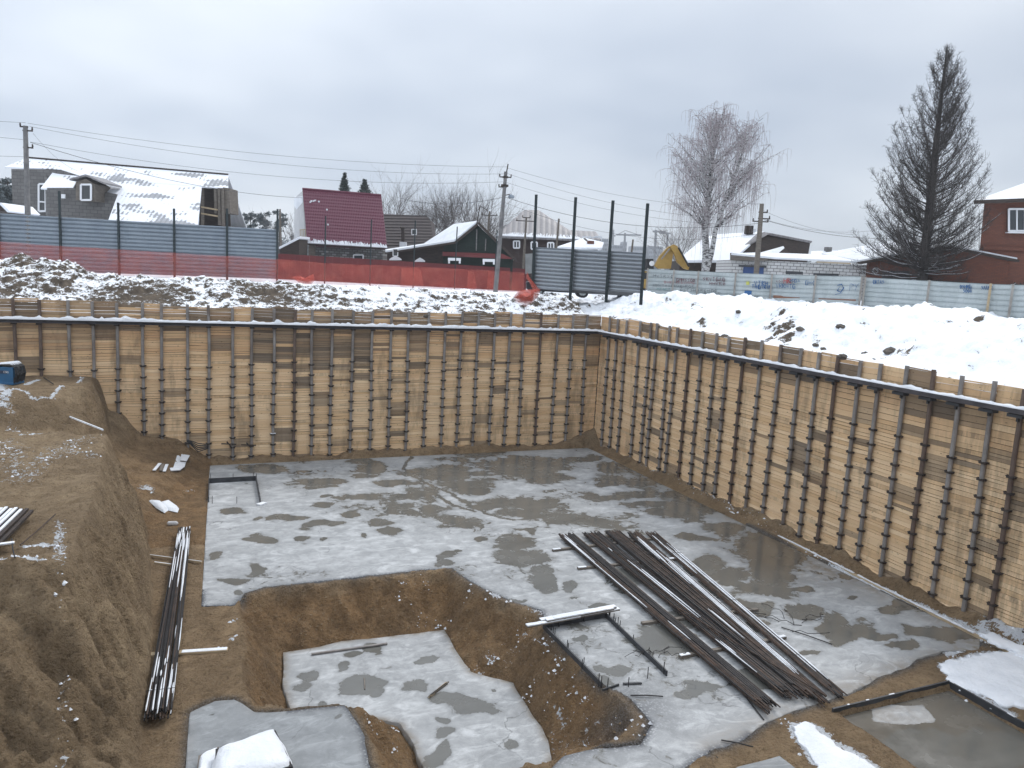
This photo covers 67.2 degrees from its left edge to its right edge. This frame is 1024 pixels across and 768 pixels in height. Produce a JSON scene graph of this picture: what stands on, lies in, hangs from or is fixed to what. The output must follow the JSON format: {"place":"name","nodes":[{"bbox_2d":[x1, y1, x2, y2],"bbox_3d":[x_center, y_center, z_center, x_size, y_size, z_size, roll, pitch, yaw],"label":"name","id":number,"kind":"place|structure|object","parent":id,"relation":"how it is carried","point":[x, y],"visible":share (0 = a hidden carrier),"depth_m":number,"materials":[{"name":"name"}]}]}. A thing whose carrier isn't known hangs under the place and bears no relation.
{"place":"outdoors","nodes":[
{"label":"outdoors","id":0,"kind":"place"},
{"bbox_2d":[0,203,39,215],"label":"shed","id":1,"kind":"structure","parent":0,"point":[5,208],"depth_m":50.02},
{"bbox_2d":[0,253,589,316],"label":"snowy bank","id":2,"kind":"structure","parent":0,"point":[22,275],"depth_m":36.69,"materials":[{"name":"snow"}]},
{"bbox_2d":[525,253,532,273],"bbox_3d":[0.977,-6.785,43.490,0.510,1.181,0.040,3,8,0],"label":"board","id":3,"kind":"object","parent":2,"relation":"on","point":[528,263],"visible":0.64,"depth_m":43.47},
{"bbox_2d":[526,281,592,297],"bbox_3d":[2.981,-6.029,46.586,4.288,1.459,1.620,3,8,0],"label":"parked car","id":4,"kind":"object","parent":2,"relation":"on","point":[541,291],"visible":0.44,"depth_m":45.86,"materials":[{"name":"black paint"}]},
{"bbox_2d":[96,273,528,291],"bbox_3d":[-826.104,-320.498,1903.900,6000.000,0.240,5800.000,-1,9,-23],"label":"snow field","id":5,"kind":"structure","parent":0,"point":[302,281],"depth_m":55.38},
{"bbox_2d":[0,184,11,203],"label":"pine tree","id":6,"kind":"object","parent":5,"relation":"on","point":[3,189],"visible":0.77,"depth_m":86.39,"materials":[{"name":"green plant"}]},
{"bbox_2d":[0,177,12,203],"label":"pine tree","id":7,"kind":"object","parent":5,"relation":"on","point":[5,181],"visible":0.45,"depth_m":87.95,"materials":[{"name":"green plant"}]},
{"bbox_2d":[19,123,33,255],"bbox_3d":[-26.821,-10.196,42.787,0.750,8.275,0.308,3,8,-1],"label":"utility pole","id":8,"kind":"object","parent":5,"relation":"on","point":[27,203],"visible":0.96,"depth_m":42.52,"materials":[{"name":"concrete"}]},
{"bbox_2d":[30,142,298,197],"bbox_3d":[-21.462,-13.822,51.512,0.028,1.064,20.904,7,9,28],"label":"overhead wire","id":9,"kind":"object","parent":8,"relation":"attached to","point":[157,177],"visible":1,"depth_m":48.90,"materials":[{"name":"grey"}]},
{"bbox_2d":[4,157,246,227],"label":"block house","id":10,"kind":"structure","parent":5,"relation":"on","point":[92,190],"depth_m":58.08,"materials":[{"name":"metal"}]},
{"bbox_2d":[38,183,45,211],"bbox_3d":[-35.377,-14.038,58.049,0.735,2.174,0.085,3,8,0],"label":"window","id":11,"kind":"structure","parent":10,"relation":"in","point":[41,193],"depth_m":58.06,"materials":[{"name":"white"}]},
{"bbox_2d":[80,184,91,200],"bbox_3d":[-30.630,-13.788,55.421,0.890,1.256,0.085,3,8,0],"label":"window","id":12,"kind":"structure","parent":10,"relation":"in","point":[85,189],"depth_m":55.42,"materials":[{"name":"white"}]},
{"bbox_2d":[0,191,278,280],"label":"corrugated fence","id":13,"kind":"object","parent":5,"relation":"on","point":[118,246],"visible":0.9,"depth_m":45.34,"materials":[{"name":"grey metal"}]},
{"bbox_2d":[242,211,257,227],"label":"pine tree","id":14,"kind":"object","parent":5,"relation":"on","point":[247,218],"visible":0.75,"depth_m":132.48,"materials":[{"name":"green plant"}]},
{"bbox_2d":[253,211,271,228],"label":"pine tree","id":15,"kind":"object","parent":5,"relation":"on","point":[260,217],"visible":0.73,"depth_m":132.33,"materials":[{"name":"green plant"}]},
{"bbox_2d":[248,206,293,243],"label":"bare tree","id":16,"kind":"object","parent":5,"relation":"on","point":[292,233],"visible":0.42,"depth_m":87.98,"materials":[{"name":"grey plant"}]},
{"bbox_2d":[272,210,287,253],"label":"pine tree","id":17,"kind":"object","parent":5,"relation":"on","point":[283,218],"visible":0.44,"depth_m":122.78,"materials":[{"name":"green plant"}]},
{"bbox_2d":[279,209,281,245],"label":"utility pole","id":18,"kind":"object","parent":5,"relation":"on","point":[280,227],"visible":0.59,"depth_m":76.66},
{"bbox_2d":[279,236,309,261],"bbox_3d":[-17.576,-10.126,62.328,1.337,3.667,4.000,3,8,0],"label":"lean to shed","id":19,"kind":"object","parent":5,"relation":"on","point":[298,245],"visible":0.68,"depth_m":61.25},
{"bbox_2d":[324,216,325,283],"bbox_3d":[-11.959,-8.451,49.308,0.077,4.507,0.075,3,8,0],"label":"fence post","id":20,"kind":"object","parent":5,"relation":"on","point":[325,251],"visible":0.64,"depth_m":49.28,"materials":[{"name":"metal"}]},
{"bbox_2d":[294,188,388,275],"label":"mansard house","id":21,"kind":"structure","parent":5,"relation":"on","point":[349,215],"depth_m":65.93,"materials":[{"name":"red"}]},
{"bbox_2d":[338,172,350,190],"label":"spruce tree","id":22,"kind":"object","parent":5,"relation":"on","point":[344,185],"visible":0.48,"depth_m":92.45,"materials":[{"name":"green plant"}]},
{"bbox_2d":[357,178,372,192],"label":"spruce tree","id":23,"kind":"object","parent":5,"relation":"on","point":[365,187],"visible":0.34,"depth_m":92.49,"materials":[{"name":"green plant"}]},
{"bbox_2d":[369,219,371,285],"bbox_3d":[-9.258,-8.479,50.479,0.078,4.510,0.075,3,8,0],"label":"fence post","id":24,"kind":"object","parent":5,"relation":"on","point":[370,254],"visible":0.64,"depth_m":50.43,"materials":[{"name":"metal"}]},
{"bbox_2d":[339,160,434,215],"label":"bare tree","id":25,"kind":"object","parent":5,"relation":"on","point":[411,194],"visible":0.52,"depth_m":86.16,"materials":[{"name":"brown plant"}]},
{"bbox_2d":[278,254,526,290],"bbox_3d":[-8.421,-8.568,59.877,19.327,2.059,0.064,2,8,-8],"label":"mesh fence","id":26,"kind":"object","parent":5,"relation":"on","point":[300,267],"visible":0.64,"depth_m":59.79,"materials":[{"name":"red paint"}]},
{"bbox_2d":[360,183,454,230],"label":"bare tree","id":27,"kind":"object","parent":5,"relation":"on","point":[407,205],"visible":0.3,"depth_m":84.54,"materials":[{"name":"brown plant"}]},
{"bbox_2d":[383,214,434,253],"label":"dark roof house","id":28,"kind":"structure","parent":5,"relation":"on","point":[399,230],"depth_m":74.82,"materials":[{"name":"metal"}]},
{"bbox_2d":[412,221,415,287],"bbox_3d":[-6.557,-8.580,51.640,0.082,4.659,0.075,3,8,0],"label":"fence post","id":29,"kind":"object","parent":5,"relation":"on","point":[414,254],"visible":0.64,"depth_m":51.61,"materials":[{"name":"metal"}]},
{"bbox_2d":[399,179,474,235],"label":"bare tree","id":30,"kind":"object","parent":5,"relation":"on","point":[436,215],"visible":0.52,"depth_m":81.33,"materials":[{"name":"brown plant"}]},
{"bbox_2d":[402,158,495,234],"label":"bare tree","id":31,"kind":"object","parent":5,"relation":"on","point":[444,212],"visible":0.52,"depth_m":81.44,"materials":[{"name":"brown plant"}]},
{"bbox_2d":[385,204,514,290],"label":"timber house","id":32,"kind":"structure","parent":5,"relation":"on","point":[476,244],"depth_m":61.19,"materials":[{"name":"black wood"}]},
{"bbox_2d":[454,227,457,288],"bbox_3d":[-3.860,-8.512,52.825,0.102,4.467,0.075,3,8,0],"label":"fence post","id":33,"kind":"object","parent":5,"relation":"on","point":[455,257],"visible":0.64,"depth_m":52.76,"materials":[{"name":"metal"}]},
{"bbox_2d":[425,147,527,234],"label":"bare tree","id":34,"kind":"object","parent":5,"relation":"on","point":[483,210],"visible":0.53,"depth_m":80.40,"materials":[{"name":"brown plant"}]},
{"bbox_2d":[452,195,539,239],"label":"bare tree","id":35,"kind":"object","parent":5,"relation":"on","point":[493,231],"visible":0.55,"depth_m":77.69,"materials":[{"name":"brown plant"}]},
{"bbox_2d":[493,164,513,291],"bbox_3d":[-0.511,-10.266,51.565,1.127,8.660,0.442,3,8,0],"label":"utility pole","id":36,"kind":"object","parent":5,"relation":"on","point":[504,185],"visible":0.99,"depth_m":51.43,"materials":[{"name":"concrete"}]},
{"bbox_2d":[29,126,429,173],"bbox_3d":[-13.484,-13.666,46.672,27.403,0.816,0.016,0,9,-19],"label":"overhead wire","id":37,"kind":"object","parent":36,"relation":"attached to","point":[220,157],"visible":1,"depth_m":45.39,"materials":[{"name":"grey"}]},
{"bbox_2d":[29,123,478,166],"bbox_3d":[-13.443,-14.089,46.611,27.592,0.663,0.016,0,9,-19],"label":"overhead wire","id":38,"kind":"object","parent":36,"relation":"attached to","point":[256,153],"visible":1,"depth_m":45.97,"materials":[{"name":"grey"}]},
{"bbox_2d":[33,142,487,182],"bbox_3d":[-13.545,-13.006,46.769,27.302,0.915,0.016,0,9,-19],"label":"overhead wire","id":39,"kind":"object","parent":36,"relation":"attached to","point":[236,172],"visible":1,"depth_m":45.68,"materials":[{"name":"grey"}]},
{"bbox_2d":[506,197,757,227],"bbox_3d":[7.920,-11.256,51.102,17.167,1.510,0.026,3,8,2],"label":"overhead wire","id":40,"kind":"object","parent":36,"relation":"attached to","point":[638,225],"visible":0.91,"depth_m":51.17,"materials":[{"name":"grey"}]},
{"bbox_2d":[516,215,533,268],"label":"utility pole","id":41,"kind":"object","parent":5,"relation":"on","point":[524,248],"visible":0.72,"depth_m":68.76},
{"bbox_2d":[494,210,601,281],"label":"hip roof house","id":42,"kind":"structure","parent":5,"relation":"on","point":[546,231],"depth_m":72.04,"materials":[{"name":"grey tile"}]},
{"bbox_2d":[557,238,603,267],"bbox_3d":[5.183,-9.065,59.798,3.614,4.697,4.225,3,8,1],"label":"annex","id":43,"kind":"object","parent":5,"relation":"on","point":[586,244],"visible":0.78,"depth_m":58.37,"materials":[{"name":"white brick"}]},
{"bbox_2d":[600,238,607,250],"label":"apartment block","id":44,"kind":"structure","parent":5,"relation":"on","point":[605,246],"depth_m":629.58,"materials":[{"name":"grey"}]},
{"bbox_2d":[611,245,622,251],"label":"apartment block","id":45,"kind":"structure","parent":5,"relation":"on","point":[616,247],"depth_m":610.26,"materials":[{"name":"grey"}]},
{"bbox_2d":[616,230,640,251],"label":"tower crane","id":46,"kind":"object","parent":5,"relation":"on","point":[625,234],"visible":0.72,"depth_m":588.62,"materials":[{"name":"grey metal"}]},
{"bbox_2d":[628,246,642,252],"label":"apartment block","id":47,"kind":"structure","parent":5,"relation":"on","point":[638,249],"depth_m":590.67,"materials":[{"name":"grey"}]},
{"bbox_2d":[645,246,662,270],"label":"apartment block","id":48,"kind":"structure","parent":5,"relation":"on","point":[649,252],"depth_m":590.90,"materials":[{"name":"grey"}]},
{"bbox_2d":[653,228,664,266],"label":"tower crane","id":49,"kind":"object","parent":5,"relation":"on","point":[654,255],"visible":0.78,"depth_m":510.69,"materials":[{"name":"grey metal"}]},
{"bbox_2d":[627,216,701,260],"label":"bare tree","id":50,"kind":"object","parent":5,"relation":"on","point":[678,240],"visible":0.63,"depth_m":107.77,"materials":[{"name":"grey plant"}]},
{"bbox_2d":[656,100,788,271],"bbox_3d":[16.041,-13.849,59.002,9.304,14.947,7.499,7,9,25],"label":"weeping birch","id":51,"kind":"object","parent":5,"relation":"on","point":[712,142],"visible":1,"depth_m":58.45,"materials":[{"name":"grey plant"}]},
{"bbox_2d":[670,225,811,271],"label":"barn","id":52,"kind":"structure","parent":5,"relation":"on","point":[747,243],"depth_m":64.60,"materials":[{"name":"grey tile"}]},
{"bbox_2d":[811,247,850,263],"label":"beige house","id":53,"kind":"structure","parent":5,"relation":"on","point":[827,249],"depth_m":93.94,"materials":[{"name":"paint"}]},
{"bbox_2d":[821,241,1019,283],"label":"brick garage","id":54,"kind":"structure","parent":5,"relation":"on","point":[989,268],"depth_m":48.66,"materials":[{"name":"red"}]},
{"bbox_2d":[974,183,1023,284],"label":"brick house","id":55,"kind":"structure","parent":5,"relation":"on","point":[1003,234],"depth_m":48.29,"materials":[{"name":"red"}]},
{"bbox_2d":[1005,208,1023,233],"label":"window","id":56,"kind":"structure","parent":55,"relation":"in","point":[1015,215],"depth_m":48.08,"materials":[{"name":"white"}]},
{"bbox_2d":[0,375,1023,767],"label":"pit ground","id":57,"kind":"structure","parent":0,"point":[36,729],"depth_m":18.99,"materials":[{"name":"soil"}]},
{"bbox_2d":[0,361,25,384],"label":"welding machine","id":58,"kind":"object","parent":57,"relation":"on","point":[12,372],"visible":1,"depth_m":29.55,"materials":[{"name":"blue paint"}]},
{"bbox_2d":[0,506,33,546],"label":"steel bar stack","id":59,"kind":"object","parent":57,"relation":"on","point":[13,520],"visible":1,"depth_m":16.70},
{"bbox_2d":[69,416,103,430],"bbox_3d":[-15.752,1.344,28.108,4.630,0.220,0.040,11,11,43],"label":"lath","id":60,"kind":"object","parent":57,"relation":"on","point":[86,423],"visible":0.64,"depth_m":27.59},
{"bbox_2d":[149,500,178,512],"bbox_3d":[-12.771,4.400,28.267,1.460,0.415,0.906,11,11,43],"label":"sack","id":61,"kind":"object","parent":57,"relation":"on","point":[165,506],"visible":1,"depth_m":28.04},
{"bbox_2d":[143,526,190,720],"bbox_3d":[-9.064,5.731,20.621,0.572,0.186,11.502,0,9,-21],"label":"rebar bundle","id":62,"kind":"object","parent":57,"relation":"on","point":[157,701],"visible":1,"depth_m":18.35,"materials":[{"name":"metal"}]},
{"bbox_2d":[150,554,201,562],"bbox_3d":[-10.396,5.375,23.739,1.831,0.060,0.050,5,8,10],"label":"plank","id":63,"kind":"object","parent":57,"relation":"on","point":[166,557],"visible":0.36,"depth_m":23.75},
{"bbox_2d":[170,454,189,471],"bbox_3d":[-14.209,3.330,33.068,0.472,0.236,3.441,1,9,-16],"label":"board pile","id":64,"kind":"object","parent":57,"relation":"on","point":[180,463],"visible":0.95,"depth_m":32.82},
{"bbox_2d":[151,647,227,656],"bbox_3d":[-7.655,6.335,18.220,1.762,0.064,0.160,1,9,-14],"label":"plank","id":65,"kind":"object","parent":57,"relation":"on","point":[203,651],"visible":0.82,"depth_m":18.25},
{"bbox_2d":[186,700,370,767],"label":"concrete floor","id":66,"kind":"structure","parent":57,"relation":"on","point":[327,737],"depth_m":15.41,"materials":[{"name":"concrete"}]},
{"bbox_2d":[197,729,292,767],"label":"tarped stack","id":67,"kind":"object","parent":66,"relation":"on","point":[266,749],"visible":1,"depth_m":13.86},
{"bbox_2d":[0,298,602,459],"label":"retaining wall","id":68,"kind":"structure","parent":57,"relation":"on","point":[273,382],"depth_m":36.42,"materials":[{"name":"wood"}]},
{"bbox_2d":[187,440,208,451],"bbox_3d":[-14.082,2.765,34.545,0.903,0.592,0.044,-1,9,-23],"label":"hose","id":69,"kind":"object","parent":68,"relation":"hanging from","point":[190,442],"visible":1,"depth_m":34.55,"materials":[{"name":"black rubber"}]},
{"bbox_2d":[282,630,551,767],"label":"concrete floor","id":70,"kind":"structure","parent":57,"relation":"on","point":[465,717],"depth_m":19.25,"materials":[{"name":"concrete"}]},
{"bbox_2d":[311,642,386,654],"bbox_3d":[-4.505,7.365,21.444,2.100,0.061,0.064,0,9,-23],"label":"pipe","id":71,"kind":"object","parent":70,"relation":"on","point":[345,649],"visible":1,"depth_m":21.41,"materials":[{"name":"metal"}]},
{"bbox_2d":[428,681,448,697],"bbox_3d":[-1.872,7.776,19.628,0.062,0.055,0.847,8,10,29],"label":"pipe","id":72,"kind":"object","parent":70,"relation":"on","point":[438,689],"visible":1,"depth_m":19.58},
{"bbox_2d":[0,377,1014,766],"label":"snow crumbs","id":73,"kind":"object","parent":57,"relation":"on","point":[400,599],"visible":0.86,"depth_m":19.21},
{"bbox_2d":[627,531,829,707],"bbox_3d":[5.798,6.305,22.792,0.517,0.128,11.498,1,9,-14],"label":"rebar bundle","id":74,"kind":"object","parent":57,"relation":"on","point":[663,559],"visible":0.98,"depth_m":22.09,"materials":[{"name":"metal"}]},
{"bbox_2d":[645,531,847,698],"bbox_3d":[6.315,6.305,23.066,0.410,0.102,11.289,1,9,-13],"label":"rebar bundle","id":75,"kind":"object","parent":57,"relation":"on","point":[813,671],"visible":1,"depth_m":21.53,"materials":[{"name":"metal"}]},
{"bbox_2d":[736,756,794,767],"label":"concrete floor","id":76,"kind":"structure","parent":57,"relation":"on","point":[778,762],"depth_m":15.21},
{"bbox_2d":[594,316,1023,632],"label":"retaining wall","id":77,"kind":"structure","parent":57,"relation":"on","point":[913,476],"depth_m":26.67,"materials":[{"name":"wood"}]},
{"bbox_2d":[791,721,875,767],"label":"snow","id":78,"kind":"structure","parent":57,"relation":"on","point":[823,751],"depth_m":15.59,"materials":[{"name":"snow"}]},
{"bbox_2d":[730,511,1012,651],"bbox_3d":[11.124,6.211,26.006,0.099,0.120,12.321,0,9,-21],"label":"kerb board","id":79,"kind":"object","parent":57,"relation":"on","point":[950,622],"visible":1,"depth_m":23.51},
{"bbox_2d":[843,691,1023,767],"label":"concrete floor","id":80,"kind":"structure","parent":57,"relation":"on","point":[947,729],"depth_m":16.80,"materials":[{"name":"concrete"}]},
{"bbox_2d":[832,680,1023,728],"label":"formwork frame","id":81,"kind":"object","parent":80,"relation":"on","point":[998,712],"visible":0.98,"depth_m":17.78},
{"bbox_2d":[938,651,1023,709],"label":"snow","id":82,"kind":"structure","parent":57,"relation":"on","point":[997,677],"depth_m":19.00,"materials":[{"name":"snow"}]},
{"bbox_2d":[977,632,1023,658],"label":"snow","id":83,"kind":"structure","parent":57,"relation":"on","point":[996,640],"depth_m":20.68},
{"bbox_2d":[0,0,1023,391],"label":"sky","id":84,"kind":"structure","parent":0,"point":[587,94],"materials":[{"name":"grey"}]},
{"bbox_2d":[201,448,979,767],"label":"concrete floor","id":85,"kind":"structure","parent":0,"point":[496,523],"depth_m":25.14,"materials":[{"name":"concrete"}]},
{"bbox_2d":[208,473,260,502],"bbox_3d":[-11.203,4.175,31.064,2.040,0.302,3.770,-1,9,-23],"label":"formwork frame","id":86,"kind":"object","parent":85,"relation":"on","point":[233,479],"visible":1,"depth_m":32.24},
{"bbox_2d":[542,613,667,687],"bbox_3d":[2.346,6.575,19.451,2.035,0.337,3.381,-1,9,-23],"label":"formwork frame","id":87,"kind":"object","parent":85,"relation":"on","point":[589,672],"visible":0.99,"depth_m":19.61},
{"bbox_2d":[525,604,619,627],"bbox_3d":[1.665,6.340,20.847,2.954,0.307,0.270,-1,9,-27],"label":"plank stack","id":88,"kind":"object","parent":87,"relation":"on","point":[562,617],"visible":0.99,"depth_m":20.75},
{"bbox_2d":[552,536,661,551],"bbox_3d":[3.417,5.628,27.177,4.484,0.093,0.110,-1,9,-25],"label":"wooden bearer","id":89,"kind":"object","parent":85,"relation":"on","point":[571,548],"visible":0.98,"depth_m":26.48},
{"bbox_2d":[605,530,818,698],"bbox_3d":[5.297,6.258,22.937,0.612,0.126,11.362,1,9,-17],"label":"rebar bundle","id":90,"kind":"object","parent":89,"relation":"on","point":[645,559],"visible":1,"depth_m":21.98,"materials":[{"name":"metal"}]},
{"bbox_2d":[602,682,641,690],"bbox_3d":[2.526,6.964,17.817,1.039,0.050,0.152,0,9,-22],"label":"loose board","id":91,"kind":"object","parent":85,"relation":"on","point":[616,685],"visible":1,"depth_m":17.83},
{"bbox_2d":[577,557,676,569],"bbox_3d":[3.833,5.910,25.397,3.690,0.093,0.110,0,9,-21],"label":"wooden bearer","id":92,"kind":"object","parent":85,"relation":"on","point":[593,567],"visible":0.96,"depth_m":24.89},
{"bbox_2d":[625,646,684,657],"bbox_3d":[3.611,6.745,19.438,1.682,0.133,0.428,2,8,-9],"label":"wire scrap","id":93,"kind":"object","parent":85,"relation":"on","point":[655,650],"visible":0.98,"depth_m":19.36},
{"bbox_2d":[641,608,758,624],"bbox_3d":[5.332,6.540,21.706,3.802,0.070,0.110,0,9,-20],"label":"wooden bearer","id":94,"kind":"object","parent":85,"relation":"on","point":[655,621],"visible":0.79,"depth_m":21.41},
{"bbox_2d":[582,531,802,698],"bbox_3d":[4.680,6.246,22.783,0.691,0.129,11.304,0,9,-19],"label":"rebar bundle","id":95,"kind":"object","parent":94,"relation":"on","point":[737,652],"visible":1,"depth_m":21.47,"materials":[{"name":"metal"}]},
{"bbox_2d":[673,605,826,696],"bbox_3d":[5.857,6.671,19.651,0.032,0.048,5.131,-2,10,-30],"label":"loose bar","id":96,"kind":"object","parent":95,"relation":"on","point":[752,652],"visible":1,"depth_m":19.29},
{"bbox_2d":[678,635,786,658],"bbox_3d":[5.766,6.802,19.991,3.431,0.093,0.110,-1,9,-24],"label":"wooden bearer","id":97,"kind":"object","parent":85,"relation":"on","point":[693,654],"visible":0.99,"depth_m":19.66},
{"bbox_2d":[558,532,780,714],"bbox_3d":[3.837,6.272,22.293,0.586,0.130,11.621,0,9,-20],"label":"rebar bundle","id":98,"kind":"object","parent":97,"relation":"on","point":[731,674],"visible":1,"depth_m":20.68,"materials":[{"name":"metal"}]},
{"bbox_2d":[734,603,829,633],"bbox_3d":[7.630,6.603,21.873,2.557,0.139,1.642,6,9,20],"label":"wire scrap","id":99,"kind":"object","parent":85,"relation":"on","point":[786,620],"visible":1,"depth_m":21.86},
{"bbox_2d":[549,290,1023,388],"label":"snowy bank","id":100,"kind":"structure","parent":0,"point":[971,344],"depth_m":30.18,"materials":[{"name":"snow"}]},
{"bbox_2d":[531,195,648,304],"bbox_3d":[4.009,-7.147,40.663,6.480,5.511,0.438,7,9,26],"label":"corrugated fence","id":101,"kind":"object","parent":100,"relation":"on","point":[605,272],"visible":1,"depth_m":40.83,"materials":[{"name":"metal"}]},
{"bbox_2d":[572,290,632,297],"bbox_3d":[5.489,-5.895,46.586,4.288,1.459,1.620,3,8,0],"label":"parked car","id":102,"kind":"object","parent":100,"relation":"on","point":[617,293],"visible":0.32,"depth_m":45.86,"materials":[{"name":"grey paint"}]},
{"bbox_2d":[643,244,689,290],"bbox_3d":[10.280,-7.941,53.658,3.577,3.494,2.960,3,8,0],"label":"backhoe loader","id":103,"kind":"object","parent":100,"relation":"on","point":[664,259],"visible":0.56,"depth_m":52.72,"materials":[{"name":"yellow paint"}]},
{"bbox_2d":[645,268,862,305],"bbox_3d":[14.022,-5.542,46.127,12.818,2.417,0.542,8,10,33],"label":"corrugated fence","id":104,"kind":"object","parent":100,"relation":"on","point":[818,288],"visible":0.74,"depth_m":45.76,"materials":[{"name":"metal"}]},
{"bbox_2d":[752,204,769,273],"bbox_3d":[16.323,-8.536,51.179,1.158,6.721,0.361,3,8,-1],"label":"utility pole","id":105,"kind":"object","parent":100,"relation":"on","point":[760,221],"visible":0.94,"depth_m":50.90,"materials":[{"name":"concrete"}]},
{"bbox_2d":[716,252,866,300],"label":"block garage","id":106,"kind":"structure","parent":100,"relation":"on","point":[740,262],"depth_m":52.90,"materials":[{"name":"white brick"}]},
{"bbox_2d":[743,267,763,273],"bbox_3d":[16.566,-6.620,53.271,1.364,2.949,0.060,4,8,6],"label":"door","id":107,"kind":"structure","parent":106,"relation":"in","point":[745,269],"depth_m":53.08,"materials":[{"name":"blue paint"}]},
{"bbox_2d":[762,246,788,252],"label":"shed","id":108,"kind":"structure","parent":106,"relation":"on","point":[779,250],"depth_m":56.72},
{"bbox_2d":[883,347,895,354],"bbox_3d":[13.323,-1.154,27.191,0.507,0.333,0.451,-1,9,-23],"label":"soil clod","id":109,"kind":"object","parent":100,"relation":"on","point":[888,350],"visible":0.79,"depth_m":27.06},
{"bbox_2d":[851,43,1005,282],"bbox_3d":[26.068,-12.596,47.827,8.719,16.785,8.406,-1,9,-23],"label":"larch tree","id":110,"kind":"object","parent":100,"relation":"on","point":[926,228],"visible":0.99,"depth_m":47.45,"materials":[{"name":"grey plant"}]},
{"bbox_2d":[861,277,1023,317],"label":"corrugated fence","id":111,"kind":"object","parent":100,"relation":"on","point":[1005,300],"visible":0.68,"depth_m":39.38,"materials":[{"name":"metal"}]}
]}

